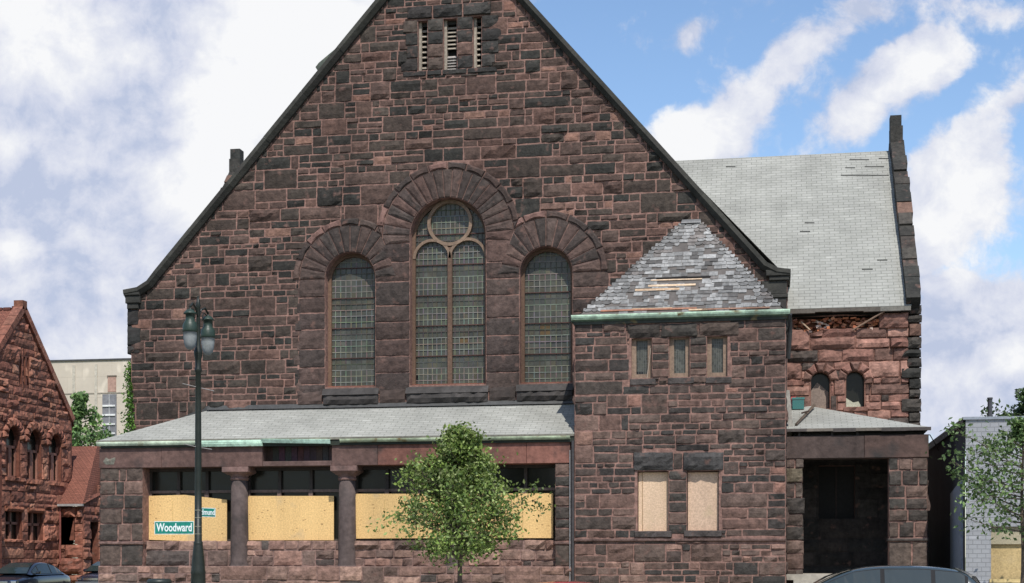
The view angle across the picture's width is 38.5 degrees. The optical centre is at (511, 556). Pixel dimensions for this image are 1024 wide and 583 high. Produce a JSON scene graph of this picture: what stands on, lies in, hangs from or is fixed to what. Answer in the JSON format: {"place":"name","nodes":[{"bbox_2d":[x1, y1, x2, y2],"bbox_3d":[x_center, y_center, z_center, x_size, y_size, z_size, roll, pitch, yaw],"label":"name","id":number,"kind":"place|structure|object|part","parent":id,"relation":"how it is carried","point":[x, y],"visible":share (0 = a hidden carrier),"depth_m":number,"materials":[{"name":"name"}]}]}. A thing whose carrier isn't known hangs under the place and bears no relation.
{"place":"outdoors","nodes":[
{"label":"outdoors","id":0,"kind":"place"},
{"bbox_2d":[0,562,70,582],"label":"parked car","id":1,"kind":"object","parent":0,"point":[28,572],"visible":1,"depth_m":59.84,"materials":[{"name":"paint"}]},
{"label":"side window","id":2,"kind":"part","parent":1,"relation":"part of","materials":[{"name":"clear glass"}]},
{"bbox_2d":[0,300,99,582],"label":"red church","id":3,"kind":"structure","parent":0,"point":[49,475],"depth_m":71.62,"materials":[{"name":"stone"}]},
{"bbox_2d":[6,428,15,476],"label":"arched window","id":4,"kind":"structure","parent":3,"relation":"in","point":[10,442],"depth_m":69.37,"materials":[{"name":"paint"}]},
{"bbox_2d":[5,511,17,538],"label":"square window","id":5,"kind":"structure","parent":3,"relation":"in","point":[11,518],"depth_m":69.46,"materials":[{"name":"glass"}]},
{"bbox_2d":[28,433,37,479],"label":"arched window","id":6,"kind":"structure","parent":3,"relation":"in","point":[32,447],"depth_m":71.40,"materials":[{"name":"paint"}]},
{"bbox_2d":[28,513,39,539],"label":"square window","id":7,"kind":"structure","parent":3,"relation":"in","point":[33,519],"depth_m":71.54,"materials":[{"name":"glass"}]},
{"bbox_2d":[49,437,57,481],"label":"arched window","id":8,"kind":"structure","parent":3,"relation":"in","point":[53,451],"depth_m":73.41,"materials":[{"name":"glass"}]},
{"bbox_2d":[75,562,99,582],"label":"parked car","id":9,"kind":"object","parent":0,"point":[91,576],"visible":0.31,"depth_m":66.77,"materials":[{"name":"paint"}]},
{"bbox_2d":[50,358,130,574],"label":"tan building","id":10,"kind":"structure","parent":0,"point":[100,382],"depth_m":119.70,"materials":[{"name":"beige concrete"}]},
{"bbox_2d":[107,375,116,391],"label":"bricked window","id":11,"kind":"structure","parent":10,"relation":"in","point":[111,378],"depth_m":119.45,"materials":[{"name":"pink brick"}]},
{"bbox_2d":[147,578,171,582],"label":"litter bin","id":12,"kind":"object","parent":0,"point":[159,580],"visible":1,"depth_m":38.57,"materials":[{"name":"paint"}]},
{"bbox_2d":[182,296,214,582],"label":"street lamp","id":13,"kind":"object","parent":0,"point":[191,333],"visible":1,"depth_m":38.98,"materials":[{"name":"painted metal"},{"name":"frosted glass"}]},
{"bbox_2d":[154,521,193,533],"bbox_3d":[-9.020,-0.765,39.156,1.114,0.350,0.016,0,0,10],"label":"street sign","id":14,"kind":"object","parent":13,"relation":"attached to","point":[173,527],"visible":1,"depth_m":39.15,"materials":[{"name":"metal"}]},
{"bbox_2d":[202,508,215,516],"bbox_3d":[-8.178,-1.179,39.281,0.016,0.247,0.617,0,0,38],"label":"street sign","id":15,"kind":"object","parent":13,"relation":"attached to","point":[208,512],"visible":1,"depth_m":39.34,"materials":[{"name":"metal"}]},
{"bbox_2d":[366,421,555,582],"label":"street tree","id":16,"kind":"object","parent":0,"point":[461,446],"visible":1,"depth_m":41.49,"materials":[{"name":"green plant"}]},
{"bbox_2d":[0,0,1023,556],"label":"sky","id":17,"kind":"structure","parent":0,"point":[121,121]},
{"bbox_2d":[96,0,930,582],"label":"stone church","id":18,"kind":"structure","parent":0,"point":[524,240],"depth_m":48.46,"materials":[{"name":"stone"}]},
{"bbox_2d":[118,361,135,433],"bbox_3d":[-13.443,-2.611,51.878,0.854,8.523,1.895,0,0,2],"label":"ivy","id":19,"kind":"object","parent":18,"relation":"attached to","point":[129,423],"visible":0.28,"depth_m":51.14,"materials":[{"name":"green plant"}]},
{"bbox_2d":[149,468,230,540],"bbox_3d":[-10.627,-1.704,48.929,3.209,2.460,0.200,0,0,10],"label":"arcade window","id":20,"kind":"structure","parent":18,"relation":"in","point":[216,484],"depth_m":48.95,"materials":[{"name":"paint"}]},
{"bbox_2d":[248,467,338,540],"bbox_3d":[-7.118,-1.704,48.306,3.426,2.460,0.200,0,0,10],"label":"arcade window","id":21,"kind":"structure","parent":18,"relation":"in","point":[273,481],"depth_m":48.33,"materials":[{"name":"paint"}]},
{"bbox_2d":[328,254,374,386],"bbox_3d":[-5.417,-8.106,50.093,1.778,4.715,0.152,0,0,10],"label":"arched window","id":22,"kind":"structure","parent":18,"relation":"in","point":[351,279],"depth_m":50.15,"materials":[{"name":"glass"}]},
{"bbox_2d":[355,466,445,540],"bbox_3d":[-3.539,-1.704,47.671,3.340,2.460,0.200,0,0,10],"label":"arcade window","id":23,"kind":"structure","parent":18,"relation":"in","point":[373,479],"depth_m":47.81,"materials":[{"name":"paint"}]},
{"bbox_2d":[419,22,426,70],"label":"louvre window","id":24,"kind":"structure","parent":18,"relation":"in","point":[422,26],"depth_m":49.50,"materials":[{"name":"paint"}]},
{"bbox_2d":[412,200,485,384],"bbox_3d":[-2.087,-8.930,49.502,2.625,6.355,0.152,0,0,10],"label":"arched window","id":25,"kind":"structure","parent":18,"relation":"in","point":[449,237],"depth_m":49.54,"materials":[{"name":"glass"}]},
{"bbox_2d":[444,20,456,69],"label":"louvre window","id":26,"kind":"structure","parent":18,"relation":"in","point":[450,27],"depth_m":49.35,"materials":[{"name":"paint"}]},
{"bbox_2d":[474,18,480,67],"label":"louvre window","id":27,"kind":"structure","parent":18,"relation":"in","point":[477,22],"depth_m":49.16,"materials":[{"name":"paint"}]},
{"bbox_2d":[467,464,554,540],"bbox_3d":[-0.063,-1.704,47.054,3.276,2.460,0.200,0,0,10],"label":"arcade window","id":28,"kind":"structure","parent":18,"relation":"in","point":[545,473],"depth_m":46.95,"materials":[{"name":"paint"}]},
{"bbox_2d":[521,248,572,383],"bbox_3d":[1.192,-8.009,48.921,1.790,4.541,0.153,0,0,10],"label":"arched window","id":29,"kind":"structure","parent":18,"relation":"in","point":[547,274],"depth_m":48.98,"materials":[{"name":"glass"}]},
{"bbox_2d":[632,339,651,377],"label":"small window","id":30,"kind":"structure","parent":18,"relation":"in","point":[641,348],"depth_m":45.78,"materials":[{"name":"paint"}]},
{"bbox_2d":[669,338,689,376],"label":"small window","id":31,"kind":"structure","parent":18,"relation":"in","point":[679,348],"depth_m":45.58,"materials":[{"name":"glass"}]},
{"bbox_2d":[707,336,726,376],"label":"small window","id":32,"kind":"structure","parent":18,"relation":"in","point":[716,346],"depth_m":45.38,"materials":[{"name":"glass"}]},
{"bbox_2d":[786,390,792,426],"bbox_3d":[8.628,-4.592,45.614,0.236,1.159,0.040,0,0,10],"label":"leaning board","id":33,"kind":"object","parent":18,"relation":"on","point":[790,420],"visible":0.88,"depth_m":45.59,"materials":[{"name":"paint"}]},
{"bbox_2d":[791,397,804,409],"bbox_3d":[9.315,-4.999,47.802,0.430,0.440,0.450,0,0,10],"label":"crate","id":34,"kind":"object","parent":18,"relation":"on","point":[797,402],"visible":1,"depth_m":47.60,"materials":[{"name":"paint"}]},
{"bbox_2d":[795,404,815,425],"bbox_3d":[9.321,-4.501,46.613,0.259,0.890,2.267,0,0,30],"label":"broken timber","id":35,"kind":"object","parent":18,"relation":"on","point":[805,414],"visible":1,"depth_m":46.57,"materials":[{"name":"paint"}]},
{"bbox_2d":[811,373,828,408],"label":"small arched window","id":36,"kind":"structure","parent":18,"relation":"in","point":[820,381],"depth_m":48.26,"materials":[{"name":"beige glass"}]},
{"bbox_2d":[818,466,853,518],"bbox_3d":[10.651,-2.098,48.201,1.232,1.728,0.080,0,0,10],"label":"porch window","id":37,"kind":"structure","parent":18,"relation":"in","point":[835,483],"depth_m":48.20,"materials":[{"name":"glass"}]},
{"bbox_2d":[846,372,863,406],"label":"small arched window","id":38,"kind":"structure","parent":18,"relation":"in","point":[854,380],"depth_m":48.11,"materials":[{"name":"grey glass"}]},
{"bbox_2d":[541,581,589,582],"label":"parked car","id":39,"kind":"object","parent":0,"point":[565,582],"visible":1,"depth_m":25.96,"materials":[{"name":"paint"}]},
{"bbox_2d":[813,565,979,582],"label":"parked car","id":40,"kind":"object","parent":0,"point":[898,574],"visible":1,"depth_m":28.45,"materials":[{"name":"paint"}]},
{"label":"side window","id":41,"kind":"part","parent":40,"relation":"part of","materials":[{"name":"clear glass"}]},
{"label":"rear window","id":42,"kind":"part","parent":40,"relation":"part of","materials":[{"name":"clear glass"}]},
{"bbox_2d":[925,414,1023,582],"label":"street tree","id":43,"kind":"object","parent":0,"point":[1016,435],"visible":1,"depth_m":38.24,"materials":[{"name":"green plant"}]},
{"label":"ground","id":44,"kind":"structure","parent":0,"visible":0},
{"bbox_2d":[70,391,112,574],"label":"background tree","id":45,"kind":"object","parent":44,"relation":"on","point":[80,399],"visible":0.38,"depth_m":89.71,"materials":[{"name":"green plant"}]},
{"bbox_2d":[927,397,1023,582],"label":"grey brick shop","id":46,"kind":"structure","parent":44,"relation":"on","point":[997,559],"depth_m":42.37,"materials":[{"name":"brick"}]},
{"bbox_2d":[980,387,1023,416],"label":"background tree","id":47,"kind":"object","parent":44,"relation":"on","point":[1018,411],"visible":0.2,"depth_m":69.03,"materials":[{"name":"green plant"}]}
]}

